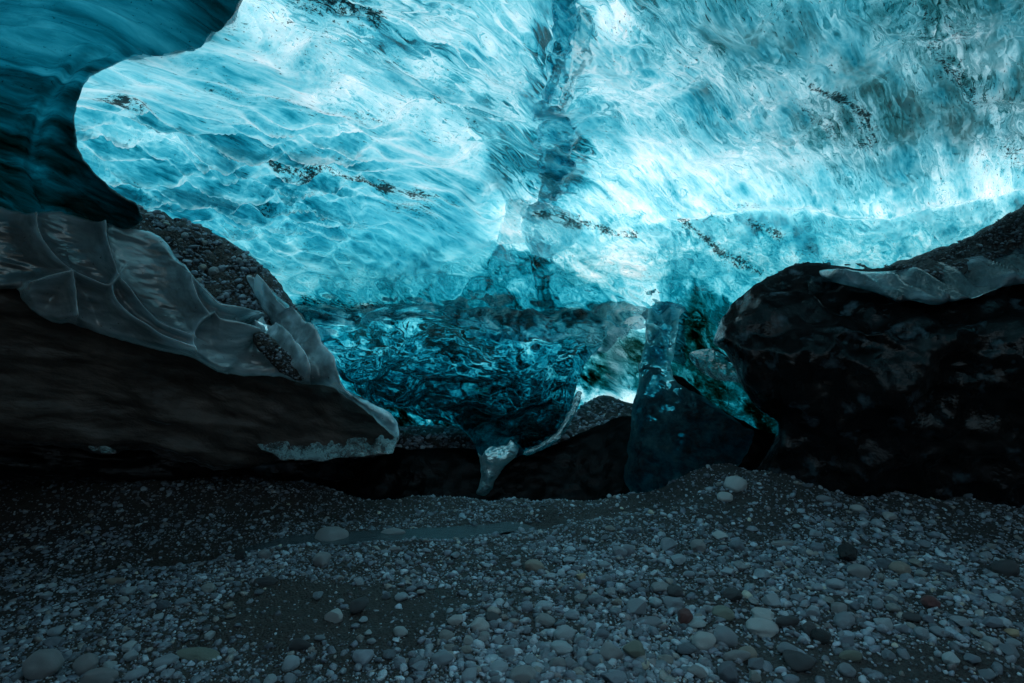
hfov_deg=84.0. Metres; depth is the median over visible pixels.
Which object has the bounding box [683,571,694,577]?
stone
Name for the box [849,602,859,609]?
stone
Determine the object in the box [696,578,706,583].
stone
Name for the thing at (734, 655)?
stone
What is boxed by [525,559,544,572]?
stone
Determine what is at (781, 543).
stone
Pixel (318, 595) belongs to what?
stone
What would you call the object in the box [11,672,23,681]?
stone
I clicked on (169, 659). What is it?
stone
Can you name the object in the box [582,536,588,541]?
stone
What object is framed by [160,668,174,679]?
stone
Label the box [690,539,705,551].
stone
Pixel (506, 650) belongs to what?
stone
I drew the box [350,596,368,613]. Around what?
stone
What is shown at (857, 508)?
stone
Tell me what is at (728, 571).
stone
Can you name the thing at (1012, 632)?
stone
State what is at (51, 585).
stone
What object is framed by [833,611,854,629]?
stone
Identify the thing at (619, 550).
stone
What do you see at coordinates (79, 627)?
stone
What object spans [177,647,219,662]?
stone
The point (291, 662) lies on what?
stone
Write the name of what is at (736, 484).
stone
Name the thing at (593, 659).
stone
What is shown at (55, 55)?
ice overhang
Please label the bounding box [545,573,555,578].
stone
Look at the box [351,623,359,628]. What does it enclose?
stone
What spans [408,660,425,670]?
stone
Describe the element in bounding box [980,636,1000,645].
stone
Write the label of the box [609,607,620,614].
stone
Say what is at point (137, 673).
stone
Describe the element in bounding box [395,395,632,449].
gravel mound
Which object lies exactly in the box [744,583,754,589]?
stone
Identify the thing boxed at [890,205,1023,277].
gravel crust
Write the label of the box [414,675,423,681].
stone
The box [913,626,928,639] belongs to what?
stone
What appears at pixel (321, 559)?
stone
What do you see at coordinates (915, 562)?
stone
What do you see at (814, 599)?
stone
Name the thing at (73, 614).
stone
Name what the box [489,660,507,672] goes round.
stone
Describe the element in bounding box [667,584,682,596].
stone
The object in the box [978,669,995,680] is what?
stone
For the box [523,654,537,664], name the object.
stone
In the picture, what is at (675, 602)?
stone
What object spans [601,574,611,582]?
stone
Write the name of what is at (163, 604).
stone
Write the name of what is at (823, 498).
stone
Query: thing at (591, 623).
stone
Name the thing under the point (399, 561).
stone
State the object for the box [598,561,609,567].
stone
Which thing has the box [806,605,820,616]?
stone
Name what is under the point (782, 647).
stone
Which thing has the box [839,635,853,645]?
stone
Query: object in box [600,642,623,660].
stone
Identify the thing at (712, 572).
stone
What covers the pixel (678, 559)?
stone
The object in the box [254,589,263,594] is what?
stone
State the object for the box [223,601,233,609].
stone
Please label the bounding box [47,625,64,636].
stone
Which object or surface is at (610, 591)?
stone
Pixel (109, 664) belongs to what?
stone
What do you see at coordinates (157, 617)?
stone
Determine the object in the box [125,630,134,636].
stone
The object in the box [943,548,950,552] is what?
stone
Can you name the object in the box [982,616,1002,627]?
stone
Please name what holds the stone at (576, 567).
on the gravel ground
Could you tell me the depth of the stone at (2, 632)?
2.53 m
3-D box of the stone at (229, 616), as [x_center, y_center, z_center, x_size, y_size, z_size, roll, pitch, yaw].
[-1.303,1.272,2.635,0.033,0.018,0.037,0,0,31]
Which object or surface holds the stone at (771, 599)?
on the gravel ground
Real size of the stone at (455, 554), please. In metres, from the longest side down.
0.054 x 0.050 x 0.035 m
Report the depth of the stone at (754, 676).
2.26 m
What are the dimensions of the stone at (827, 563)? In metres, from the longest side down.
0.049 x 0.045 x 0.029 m
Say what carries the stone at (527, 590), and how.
on the gravel ground
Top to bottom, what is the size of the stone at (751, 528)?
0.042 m
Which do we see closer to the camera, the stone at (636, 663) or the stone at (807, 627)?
the stone at (636, 663)
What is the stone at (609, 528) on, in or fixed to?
on the gravel ground
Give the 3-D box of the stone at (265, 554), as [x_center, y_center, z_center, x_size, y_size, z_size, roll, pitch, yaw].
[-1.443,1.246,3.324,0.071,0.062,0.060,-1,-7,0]
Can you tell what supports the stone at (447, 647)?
on the gravel ground
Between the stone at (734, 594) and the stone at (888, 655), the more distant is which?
the stone at (734, 594)
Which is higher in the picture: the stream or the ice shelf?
the ice shelf
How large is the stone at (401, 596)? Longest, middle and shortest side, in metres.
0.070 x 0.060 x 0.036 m
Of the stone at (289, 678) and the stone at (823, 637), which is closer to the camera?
the stone at (289, 678)
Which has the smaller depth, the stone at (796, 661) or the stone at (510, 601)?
the stone at (796, 661)
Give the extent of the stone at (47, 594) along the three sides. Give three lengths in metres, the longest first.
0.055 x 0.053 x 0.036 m
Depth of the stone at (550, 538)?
3.74 m
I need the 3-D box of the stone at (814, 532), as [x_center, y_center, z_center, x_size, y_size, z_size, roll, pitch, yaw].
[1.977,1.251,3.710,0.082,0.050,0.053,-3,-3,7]
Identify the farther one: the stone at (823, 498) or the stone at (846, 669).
the stone at (823, 498)
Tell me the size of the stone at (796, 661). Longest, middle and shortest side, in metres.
0.124 x 0.109 x 0.062 m
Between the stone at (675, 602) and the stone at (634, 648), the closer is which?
the stone at (634, 648)
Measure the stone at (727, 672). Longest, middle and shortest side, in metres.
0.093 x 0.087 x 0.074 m
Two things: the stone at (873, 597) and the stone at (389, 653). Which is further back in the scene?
the stone at (873, 597)
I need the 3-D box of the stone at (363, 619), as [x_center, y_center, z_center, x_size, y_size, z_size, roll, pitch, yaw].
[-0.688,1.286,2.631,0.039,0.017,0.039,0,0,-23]
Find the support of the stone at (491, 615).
on the gravel ground
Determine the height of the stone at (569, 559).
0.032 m
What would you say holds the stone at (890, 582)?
on the gravel ground
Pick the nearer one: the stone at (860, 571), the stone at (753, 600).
the stone at (753, 600)
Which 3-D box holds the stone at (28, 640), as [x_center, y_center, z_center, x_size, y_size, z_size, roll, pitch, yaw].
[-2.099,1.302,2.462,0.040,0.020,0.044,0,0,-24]
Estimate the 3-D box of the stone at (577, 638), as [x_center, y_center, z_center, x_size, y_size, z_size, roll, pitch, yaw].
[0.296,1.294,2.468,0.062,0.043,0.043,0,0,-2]
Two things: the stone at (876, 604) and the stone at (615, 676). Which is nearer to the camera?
the stone at (615, 676)
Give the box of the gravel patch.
[253,332,312,380]
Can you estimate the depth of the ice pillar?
4.64 m
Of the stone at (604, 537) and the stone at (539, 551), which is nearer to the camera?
the stone at (539, 551)
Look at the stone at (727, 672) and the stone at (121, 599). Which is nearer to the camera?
the stone at (727, 672)
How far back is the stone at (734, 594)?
2.88 m
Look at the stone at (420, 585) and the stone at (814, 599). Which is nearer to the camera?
the stone at (814, 599)
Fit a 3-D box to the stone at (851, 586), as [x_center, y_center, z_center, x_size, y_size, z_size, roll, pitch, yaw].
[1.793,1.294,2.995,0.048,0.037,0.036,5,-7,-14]
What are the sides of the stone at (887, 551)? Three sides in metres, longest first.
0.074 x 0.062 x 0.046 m
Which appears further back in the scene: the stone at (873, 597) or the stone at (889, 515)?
the stone at (889, 515)
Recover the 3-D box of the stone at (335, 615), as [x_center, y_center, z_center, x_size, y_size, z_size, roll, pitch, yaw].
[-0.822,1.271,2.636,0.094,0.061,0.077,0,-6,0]
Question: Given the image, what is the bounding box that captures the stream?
[231,521,536,554]
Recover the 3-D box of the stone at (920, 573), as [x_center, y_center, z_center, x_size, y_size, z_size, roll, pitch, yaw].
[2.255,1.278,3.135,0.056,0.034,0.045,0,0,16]
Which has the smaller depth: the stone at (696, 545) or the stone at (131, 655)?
the stone at (131, 655)
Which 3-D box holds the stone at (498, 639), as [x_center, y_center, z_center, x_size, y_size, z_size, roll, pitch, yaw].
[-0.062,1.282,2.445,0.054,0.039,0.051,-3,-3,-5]
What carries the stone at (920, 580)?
on the gravel ground
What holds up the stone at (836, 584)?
on the gravel ground
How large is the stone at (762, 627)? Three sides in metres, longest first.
0.148 x 0.106 x 0.072 m
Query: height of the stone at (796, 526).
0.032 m
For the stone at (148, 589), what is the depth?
2.94 m
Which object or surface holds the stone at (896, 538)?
on the gravel ground
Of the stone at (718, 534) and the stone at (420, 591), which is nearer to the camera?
the stone at (420, 591)
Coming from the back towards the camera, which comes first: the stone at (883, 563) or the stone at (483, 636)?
the stone at (883, 563)
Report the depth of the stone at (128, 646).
2.37 m
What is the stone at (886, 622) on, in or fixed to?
on the gravel ground
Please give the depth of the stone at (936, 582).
3.04 m
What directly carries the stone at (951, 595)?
on the gravel ground
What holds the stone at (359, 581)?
on the gravel ground
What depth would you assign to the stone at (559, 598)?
2.85 m
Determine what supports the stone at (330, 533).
on the gravel ground
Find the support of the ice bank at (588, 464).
on the gravel ground
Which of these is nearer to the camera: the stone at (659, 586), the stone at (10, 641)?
the stone at (10, 641)
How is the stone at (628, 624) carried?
on the gravel ground
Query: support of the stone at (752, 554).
on the gravel ground
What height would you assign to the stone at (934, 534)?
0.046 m
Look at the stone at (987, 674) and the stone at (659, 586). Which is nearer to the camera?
the stone at (987, 674)
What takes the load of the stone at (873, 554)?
on the gravel ground
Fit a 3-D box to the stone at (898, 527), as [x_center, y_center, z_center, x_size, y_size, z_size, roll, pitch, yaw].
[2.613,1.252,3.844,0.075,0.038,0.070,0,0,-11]
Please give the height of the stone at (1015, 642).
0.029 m
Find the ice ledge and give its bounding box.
[0,206,399,470]
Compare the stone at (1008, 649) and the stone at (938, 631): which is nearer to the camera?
the stone at (1008, 649)
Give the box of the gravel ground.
[0,464,1023,682]
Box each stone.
[0,630,5,636]
[8,639,15,643]
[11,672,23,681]
[17,586,25,592]
[21,638,32,645]
[22,649,64,680]
[39,591,52,597]
[43,636,64,645]
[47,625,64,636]
[48,582,56,587]
[70,611,79,617]
[72,653,98,675]
[73,624,85,630]
[80,667,118,682]
[97,585,107,590]
[102,661,116,667]
[105,577,125,584]
[118,596,128,602]
[119,586,136,594]
[122,640,137,652]
[123,650,138,661]
[123,666,148,680]
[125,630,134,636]
[142,585,154,592]
[152,653,178,667]
[153,613,163,620]
[156,600,170,609]
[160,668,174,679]
[175,597,187,605]
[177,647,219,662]
[181,232,188,238]
[198,616,206,622]
[199,264,206,269]
[201,583,215,592]
[204,630,215,640]
[208,266,218,274]
[210,593,218,598]
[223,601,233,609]
[226,614,235,618]
[227,647,236,654]
[234,549,246,559]
[253,576,277,585]
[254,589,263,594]
[259,549,271,559]
[263,674,276,682]
[281,655,299,671]
[283,673,295,682]
[288,638,311,650]
[313,552,330,566]
[313,591,323,599]
[314,635,325,639]
[315,526,348,545]
[324,608,342,622]
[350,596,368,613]
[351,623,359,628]
[352,649,373,665]
[354,578,363,585]
[356,634,363,640]
[359,616,367,622]
[365,629,371,635]
[367,638,375,643]
[381,528,405,533]
[382,592,390,598]
[383,649,395,658]
[389,546,401,551]
[393,626,407,636]
[393,656,405,663]
[395,592,408,600]
[396,559,403,564]
[406,585,416,591]
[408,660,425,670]
[414,581,425,588]
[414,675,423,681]
[417,589,425,593]
[431,650,453,665]
[439,629,454,639]
[443,644,454,650]
[447,614,462,624]
[451,552,459,557]
[457,590,466,596]
[457,653,463,658]
[460,645,471,653]
[461,667,476,682]
[463,635,472,644]
[470,617,489,632]
[477,631,489,641]
[485,611,499,619]
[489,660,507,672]
[490,675,502,682]
[492,635,503,644]
[497,645,514,655]
[507,598,513,604]
[507,632,517,639]
[509,665,535,682]
[511,561,520,566]
[518,641,526,648]
[521,587,532,593]
[521,600,532,611]
[521,626,530,633]
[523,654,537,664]
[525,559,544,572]
[534,613,554,626]
[536,600,552,609]
[537,549,542,554]
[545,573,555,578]
[546,535,555,541]
[549,657,565,666]
[550,640,572,654]
[553,624,575,640]
[555,595,565,601]
[563,556,574,562]
[564,609,579,619]
[565,657,574,666]
[571,565,581,570]
[574,593,586,602]
[574,634,586,643]
[576,573,585,579]
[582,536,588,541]
[586,620,595,628]
[587,654,604,665]
[588,594,604,604]
[595,628,609,637]
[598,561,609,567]
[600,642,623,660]
[601,535,608,539]
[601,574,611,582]
[601,670,626,682]
[605,525,614,530]
[605,587,615,596]
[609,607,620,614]
[611,598,621,605]
[612,546,626,556]
[621,620,633,628]
[622,640,644,657]
[623,544,634,554]
[625,527,633,532]
[627,598,646,615]
[629,581,640,589]
[632,660,642,667]
[637,616,662,626]
[649,597,661,607]
[651,581,668,592]
[657,557,665,563]
[657,654,673,664]
[660,537,676,550]
[663,596,684,609]
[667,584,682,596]
[671,554,685,564]
[677,608,692,623]
[677,642,696,654]
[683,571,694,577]
[687,665,706,678]
[688,617,705,627]
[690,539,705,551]
[692,631,715,650]
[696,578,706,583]
[698,657,707,665]
[701,605,712,612]
[709,569,715,574]
[711,605,734,621]
[712,530,727,538]
[713,625,737,646]
[717,492,732,501]
[718,661,738,682]
[720,567,734,574]
[723,476,746,492]
[723,588,742,600]
[723,650,750,660]
[729,539,743,550]
[733,560,746,570]
[739,646,757,658]
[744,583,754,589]
[746,526,757,530]
[746,618,778,638]
[748,596,758,604]
[748,658,763,669]
[749,551,756,557]
[749,670,760,682]
[750,607,773,620]
[754,568,769,579]
[761,593,780,606]
[771,540,792,546]
[774,561,783,565]
[775,615,799,626]
[777,642,797,653]
[783,649,814,671]
[790,594,803,602]
[792,524,800,528]
[800,621,816,636]
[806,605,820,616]
[809,529,821,536]
[809,596,819,602]
[810,542,823,551]
[810,628,830,644]
[811,583,823,590]
[816,495,832,501]
[822,560,830,566]
[822,596,833,603]
[825,522,834,527]
[825,578,844,589]
[831,602,846,613]
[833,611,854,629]
[837,543,857,560]
[837,662,855,677]
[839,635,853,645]
[839,650,862,661]
[847,564,870,578]
[848,583,857,589]
[849,504,865,511]
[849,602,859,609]
[866,551,877,557]
[869,595,880,600]
[870,519,883,527]
[871,600,883,608]
[873,618,893,630]
[876,558,891,568]
[876,573,885,579]
[880,548,893,554]
[881,650,895,660]
[882,511,896,519]
[883,579,897,586]
[883,594,897,601]
[886,603,901,612]
[888,561,910,573]
[892,536,900,540]
[893,524,904,529]
[895,624,908,633]
[900,509,912,514]
[900,574,912,581]
[901,582,912,588]
[902,612,921,621]
[909,558,921,567]
[911,544,919,548]
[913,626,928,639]
[915,569,926,576]
[915,577,925,584]
[917,540,931,546]
[920,595,940,607]
[922,615,933,622]
[927,519,936,524]
[928,531,940,537]
[929,626,944,636]
[930,580,941,585]
[932,563,950,571]
[941,651,959,664]
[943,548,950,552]
[943,591,953,597]
[949,615,970,626]
[963,653,980,662]
[970,628,982,638]
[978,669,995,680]
[979,551,992,557]
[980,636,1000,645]
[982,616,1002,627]
[986,572,998,577]
[987,543,995,548]
[988,593,1005,606]
[991,559,1019,576]
[998,643,1019,658]
[1004,628,1019,636]
[1006,638,1021,646]
[1011,589,1023,597]
[1013,535,1022,540]
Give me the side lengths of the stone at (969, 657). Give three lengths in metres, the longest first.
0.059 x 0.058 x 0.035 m
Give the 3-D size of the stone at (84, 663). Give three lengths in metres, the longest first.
0.089 x 0.085 x 0.073 m
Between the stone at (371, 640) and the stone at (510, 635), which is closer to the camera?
the stone at (371, 640)
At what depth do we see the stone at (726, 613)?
2.74 m
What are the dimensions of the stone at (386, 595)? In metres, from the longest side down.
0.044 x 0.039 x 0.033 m
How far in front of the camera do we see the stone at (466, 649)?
2.34 m
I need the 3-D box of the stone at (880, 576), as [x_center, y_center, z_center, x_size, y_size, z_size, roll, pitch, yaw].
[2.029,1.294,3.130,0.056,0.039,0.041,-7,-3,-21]
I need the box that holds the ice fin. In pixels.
[497,0,593,257]
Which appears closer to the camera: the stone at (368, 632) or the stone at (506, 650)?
the stone at (506, 650)
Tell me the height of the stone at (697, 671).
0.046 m
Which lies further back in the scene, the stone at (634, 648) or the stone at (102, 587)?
the stone at (102, 587)
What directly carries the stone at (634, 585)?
on the gravel ground
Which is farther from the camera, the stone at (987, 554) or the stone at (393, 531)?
the stone at (393, 531)
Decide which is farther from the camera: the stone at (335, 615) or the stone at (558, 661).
the stone at (335, 615)
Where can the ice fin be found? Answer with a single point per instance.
(549, 231)
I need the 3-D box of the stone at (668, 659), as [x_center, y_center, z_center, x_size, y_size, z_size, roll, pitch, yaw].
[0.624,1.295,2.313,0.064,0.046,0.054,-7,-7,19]
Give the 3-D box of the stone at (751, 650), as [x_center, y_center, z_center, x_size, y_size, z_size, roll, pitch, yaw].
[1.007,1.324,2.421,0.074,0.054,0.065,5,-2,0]
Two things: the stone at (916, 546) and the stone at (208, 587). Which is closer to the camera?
the stone at (208, 587)
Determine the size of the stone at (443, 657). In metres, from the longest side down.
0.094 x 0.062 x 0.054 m
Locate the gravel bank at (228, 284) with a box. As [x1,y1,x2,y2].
[132,204,323,344]
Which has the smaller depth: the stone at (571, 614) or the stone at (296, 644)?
the stone at (296, 644)
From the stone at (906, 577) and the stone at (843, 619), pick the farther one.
the stone at (906, 577)
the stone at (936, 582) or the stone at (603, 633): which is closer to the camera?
the stone at (603, 633)
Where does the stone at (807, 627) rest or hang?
on the gravel ground
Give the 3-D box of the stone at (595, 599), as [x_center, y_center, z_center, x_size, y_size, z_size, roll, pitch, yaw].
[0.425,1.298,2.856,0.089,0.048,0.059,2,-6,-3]
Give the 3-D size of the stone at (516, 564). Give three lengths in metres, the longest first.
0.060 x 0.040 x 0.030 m
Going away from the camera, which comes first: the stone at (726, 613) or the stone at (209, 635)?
the stone at (209, 635)
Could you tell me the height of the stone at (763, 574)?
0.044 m
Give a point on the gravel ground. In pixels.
(287, 627)
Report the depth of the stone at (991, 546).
3.58 m
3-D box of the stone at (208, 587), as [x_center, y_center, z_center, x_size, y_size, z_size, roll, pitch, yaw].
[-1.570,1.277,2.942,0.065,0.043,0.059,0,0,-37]
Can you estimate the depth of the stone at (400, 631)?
2.49 m
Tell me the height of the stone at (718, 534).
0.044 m
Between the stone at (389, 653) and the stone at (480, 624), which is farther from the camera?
the stone at (480, 624)
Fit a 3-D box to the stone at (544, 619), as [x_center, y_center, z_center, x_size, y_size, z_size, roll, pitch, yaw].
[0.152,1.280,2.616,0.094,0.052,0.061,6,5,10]
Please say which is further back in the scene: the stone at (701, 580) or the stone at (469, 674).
the stone at (701, 580)
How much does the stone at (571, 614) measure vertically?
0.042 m
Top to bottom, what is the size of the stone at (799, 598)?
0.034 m
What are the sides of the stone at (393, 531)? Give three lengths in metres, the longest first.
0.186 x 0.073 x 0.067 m
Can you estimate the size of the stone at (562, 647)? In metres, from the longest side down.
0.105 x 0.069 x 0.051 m
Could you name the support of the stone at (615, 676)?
on the gravel ground
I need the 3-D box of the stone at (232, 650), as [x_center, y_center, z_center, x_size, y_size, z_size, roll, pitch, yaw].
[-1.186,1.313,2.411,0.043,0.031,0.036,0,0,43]
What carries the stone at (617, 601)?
on the gravel ground
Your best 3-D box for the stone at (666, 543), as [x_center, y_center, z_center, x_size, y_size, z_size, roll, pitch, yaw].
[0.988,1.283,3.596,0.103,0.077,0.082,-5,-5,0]
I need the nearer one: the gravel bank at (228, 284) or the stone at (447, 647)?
the stone at (447, 647)
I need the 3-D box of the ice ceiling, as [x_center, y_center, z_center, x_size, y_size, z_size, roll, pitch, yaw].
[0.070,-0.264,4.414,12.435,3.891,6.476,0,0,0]
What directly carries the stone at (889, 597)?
on the gravel ground
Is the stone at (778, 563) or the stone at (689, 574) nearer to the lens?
the stone at (689, 574)
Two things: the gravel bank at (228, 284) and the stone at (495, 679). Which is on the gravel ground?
the stone at (495, 679)
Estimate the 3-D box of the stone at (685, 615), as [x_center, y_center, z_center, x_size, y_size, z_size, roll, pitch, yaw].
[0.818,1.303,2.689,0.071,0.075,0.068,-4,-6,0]
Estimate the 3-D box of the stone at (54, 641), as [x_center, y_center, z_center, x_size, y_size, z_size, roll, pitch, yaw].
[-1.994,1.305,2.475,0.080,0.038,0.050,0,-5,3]
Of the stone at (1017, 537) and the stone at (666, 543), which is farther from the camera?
the stone at (1017, 537)
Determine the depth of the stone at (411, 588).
2.95 m
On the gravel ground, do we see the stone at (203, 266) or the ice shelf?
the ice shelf
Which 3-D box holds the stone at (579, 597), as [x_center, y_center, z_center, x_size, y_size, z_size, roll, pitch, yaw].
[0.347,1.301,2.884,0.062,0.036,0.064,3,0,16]
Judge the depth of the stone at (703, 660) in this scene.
2.33 m
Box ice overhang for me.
[0,0,242,228]
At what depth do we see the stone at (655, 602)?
2.82 m
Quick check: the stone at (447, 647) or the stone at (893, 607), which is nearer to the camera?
the stone at (447, 647)
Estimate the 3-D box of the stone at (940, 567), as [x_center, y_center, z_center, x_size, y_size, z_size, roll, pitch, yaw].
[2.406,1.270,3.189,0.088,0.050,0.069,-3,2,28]
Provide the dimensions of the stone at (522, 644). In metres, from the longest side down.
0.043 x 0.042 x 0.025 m
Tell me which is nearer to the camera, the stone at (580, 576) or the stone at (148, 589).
the stone at (148, 589)
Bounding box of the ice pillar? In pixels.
[624,304,775,492]
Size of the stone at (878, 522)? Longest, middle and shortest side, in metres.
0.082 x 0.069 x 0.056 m
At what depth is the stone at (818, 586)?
2.99 m
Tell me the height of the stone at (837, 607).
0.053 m
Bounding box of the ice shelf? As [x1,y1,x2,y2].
[0,444,375,483]
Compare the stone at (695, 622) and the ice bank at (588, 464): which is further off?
the ice bank at (588, 464)
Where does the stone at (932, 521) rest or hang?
on the gravel ground
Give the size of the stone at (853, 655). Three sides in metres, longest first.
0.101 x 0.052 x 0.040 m
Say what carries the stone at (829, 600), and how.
on the gravel ground
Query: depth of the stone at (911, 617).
2.67 m
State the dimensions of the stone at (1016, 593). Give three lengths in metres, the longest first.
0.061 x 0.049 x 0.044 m
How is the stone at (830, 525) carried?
on the gravel ground
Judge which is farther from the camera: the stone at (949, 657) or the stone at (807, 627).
the stone at (807, 627)
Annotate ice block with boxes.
[689,241,1023,507]
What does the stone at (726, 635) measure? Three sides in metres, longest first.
0.111 x 0.088 x 0.084 m
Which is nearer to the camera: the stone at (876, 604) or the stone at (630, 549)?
the stone at (876, 604)
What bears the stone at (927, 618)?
on the gravel ground
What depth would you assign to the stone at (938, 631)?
2.55 m
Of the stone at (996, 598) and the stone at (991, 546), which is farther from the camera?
the stone at (991, 546)
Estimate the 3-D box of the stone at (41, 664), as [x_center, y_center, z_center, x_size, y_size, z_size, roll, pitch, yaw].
[-1.827,1.260,2.220,0.154,0.110,0.114,-6,-6,0]
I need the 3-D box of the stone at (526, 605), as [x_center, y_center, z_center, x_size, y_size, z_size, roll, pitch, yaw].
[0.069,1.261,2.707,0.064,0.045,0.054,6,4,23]
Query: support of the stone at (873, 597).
on the gravel ground
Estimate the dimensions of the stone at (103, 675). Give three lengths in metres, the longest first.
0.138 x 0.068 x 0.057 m
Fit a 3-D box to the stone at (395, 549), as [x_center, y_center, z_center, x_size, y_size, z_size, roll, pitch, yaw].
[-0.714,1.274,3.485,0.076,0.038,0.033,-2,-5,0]
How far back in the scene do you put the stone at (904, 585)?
2.99 m
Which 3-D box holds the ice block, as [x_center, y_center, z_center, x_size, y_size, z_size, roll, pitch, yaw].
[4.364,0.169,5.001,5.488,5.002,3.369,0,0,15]
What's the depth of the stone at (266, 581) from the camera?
2.97 m
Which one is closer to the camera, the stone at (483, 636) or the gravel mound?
the stone at (483, 636)
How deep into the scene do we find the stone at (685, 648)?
2.42 m
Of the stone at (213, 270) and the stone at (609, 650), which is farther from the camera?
the stone at (213, 270)
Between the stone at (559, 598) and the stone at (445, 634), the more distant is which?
the stone at (559, 598)
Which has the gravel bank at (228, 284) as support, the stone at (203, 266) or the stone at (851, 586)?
the stone at (203, 266)
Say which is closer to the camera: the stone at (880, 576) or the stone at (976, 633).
the stone at (976, 633)
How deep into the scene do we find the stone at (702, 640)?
2.46 m
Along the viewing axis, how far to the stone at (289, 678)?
2.23 m
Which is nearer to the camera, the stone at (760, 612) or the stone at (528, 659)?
the stone at (528, 659)
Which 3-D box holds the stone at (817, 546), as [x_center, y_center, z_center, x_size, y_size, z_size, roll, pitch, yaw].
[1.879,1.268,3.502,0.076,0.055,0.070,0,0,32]
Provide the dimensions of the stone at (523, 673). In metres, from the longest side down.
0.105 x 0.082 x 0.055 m
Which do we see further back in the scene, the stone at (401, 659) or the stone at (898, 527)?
the stone at (898, 527)
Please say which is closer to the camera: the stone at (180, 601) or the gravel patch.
the stone at (180, 601)
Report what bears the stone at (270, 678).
on the gravel ground
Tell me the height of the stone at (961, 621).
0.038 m
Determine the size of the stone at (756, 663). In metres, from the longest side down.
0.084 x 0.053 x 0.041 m
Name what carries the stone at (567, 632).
on the gravel ground
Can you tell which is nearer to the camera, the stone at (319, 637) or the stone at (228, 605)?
the stone at (319, 637)
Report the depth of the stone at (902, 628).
2.62 m
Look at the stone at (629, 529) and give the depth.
3.81 m
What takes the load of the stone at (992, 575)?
on the gravel ground
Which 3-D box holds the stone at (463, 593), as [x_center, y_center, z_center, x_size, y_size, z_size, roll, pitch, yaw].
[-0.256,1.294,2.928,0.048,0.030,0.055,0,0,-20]
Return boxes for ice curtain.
[296,303,646,495]
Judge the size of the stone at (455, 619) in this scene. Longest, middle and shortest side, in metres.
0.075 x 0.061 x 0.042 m
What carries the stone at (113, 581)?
on the gravel ground
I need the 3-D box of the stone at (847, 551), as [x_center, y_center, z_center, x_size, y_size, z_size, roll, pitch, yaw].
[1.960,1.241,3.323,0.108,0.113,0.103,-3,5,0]
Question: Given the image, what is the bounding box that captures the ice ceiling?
[74,0,1023,434]
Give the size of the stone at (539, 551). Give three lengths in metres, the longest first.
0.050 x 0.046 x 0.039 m
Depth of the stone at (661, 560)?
3.32 m
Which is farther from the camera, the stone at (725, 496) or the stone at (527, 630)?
the stone at (725, 496)
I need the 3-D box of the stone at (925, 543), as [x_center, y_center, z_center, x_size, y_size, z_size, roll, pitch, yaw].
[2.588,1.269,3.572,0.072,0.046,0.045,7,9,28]
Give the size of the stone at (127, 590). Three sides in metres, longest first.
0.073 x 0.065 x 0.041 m
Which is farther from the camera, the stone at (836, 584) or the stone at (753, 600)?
the stone at (836, 584)
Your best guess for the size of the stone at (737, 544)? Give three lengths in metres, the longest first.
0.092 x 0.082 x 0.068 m
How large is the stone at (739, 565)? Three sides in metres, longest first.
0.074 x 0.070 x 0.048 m
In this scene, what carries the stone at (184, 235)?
on the gravel bank at (228, 284)
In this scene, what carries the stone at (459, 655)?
on the gravel ground
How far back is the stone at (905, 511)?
4.00 m
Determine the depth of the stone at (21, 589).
2.99 m
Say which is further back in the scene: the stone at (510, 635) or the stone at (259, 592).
the stone at (259, 592)
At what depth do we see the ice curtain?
5.90 m
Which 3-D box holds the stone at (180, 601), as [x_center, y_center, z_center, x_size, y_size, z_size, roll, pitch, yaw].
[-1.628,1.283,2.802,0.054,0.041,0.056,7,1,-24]
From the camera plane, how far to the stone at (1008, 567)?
3.17 m
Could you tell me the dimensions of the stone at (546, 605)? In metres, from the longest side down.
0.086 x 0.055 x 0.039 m
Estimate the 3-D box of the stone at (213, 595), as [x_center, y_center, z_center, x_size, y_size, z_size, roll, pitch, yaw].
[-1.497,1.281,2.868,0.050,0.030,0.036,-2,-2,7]
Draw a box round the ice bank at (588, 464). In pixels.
[312,416,630,500]
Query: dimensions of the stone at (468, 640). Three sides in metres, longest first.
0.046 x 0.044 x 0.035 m
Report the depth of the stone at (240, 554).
3.31 m
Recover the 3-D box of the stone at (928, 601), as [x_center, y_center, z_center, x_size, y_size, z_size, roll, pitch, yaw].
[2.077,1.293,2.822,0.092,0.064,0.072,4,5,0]
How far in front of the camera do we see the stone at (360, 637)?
2.46 m
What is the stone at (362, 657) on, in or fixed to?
on the gravel ground
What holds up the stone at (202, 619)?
on the gravel ground
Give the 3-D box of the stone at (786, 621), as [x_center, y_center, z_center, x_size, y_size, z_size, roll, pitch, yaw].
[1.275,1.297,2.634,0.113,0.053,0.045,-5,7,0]
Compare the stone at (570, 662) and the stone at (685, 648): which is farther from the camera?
the stone at (685, 648)
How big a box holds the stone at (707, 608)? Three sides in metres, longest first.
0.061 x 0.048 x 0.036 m
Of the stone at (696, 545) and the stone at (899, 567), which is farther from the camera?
the stone at (696, 545)
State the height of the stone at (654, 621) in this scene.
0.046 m
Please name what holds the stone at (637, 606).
on the gravel ground
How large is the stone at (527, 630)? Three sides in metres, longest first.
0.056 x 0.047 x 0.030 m
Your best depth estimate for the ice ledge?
3.35 m

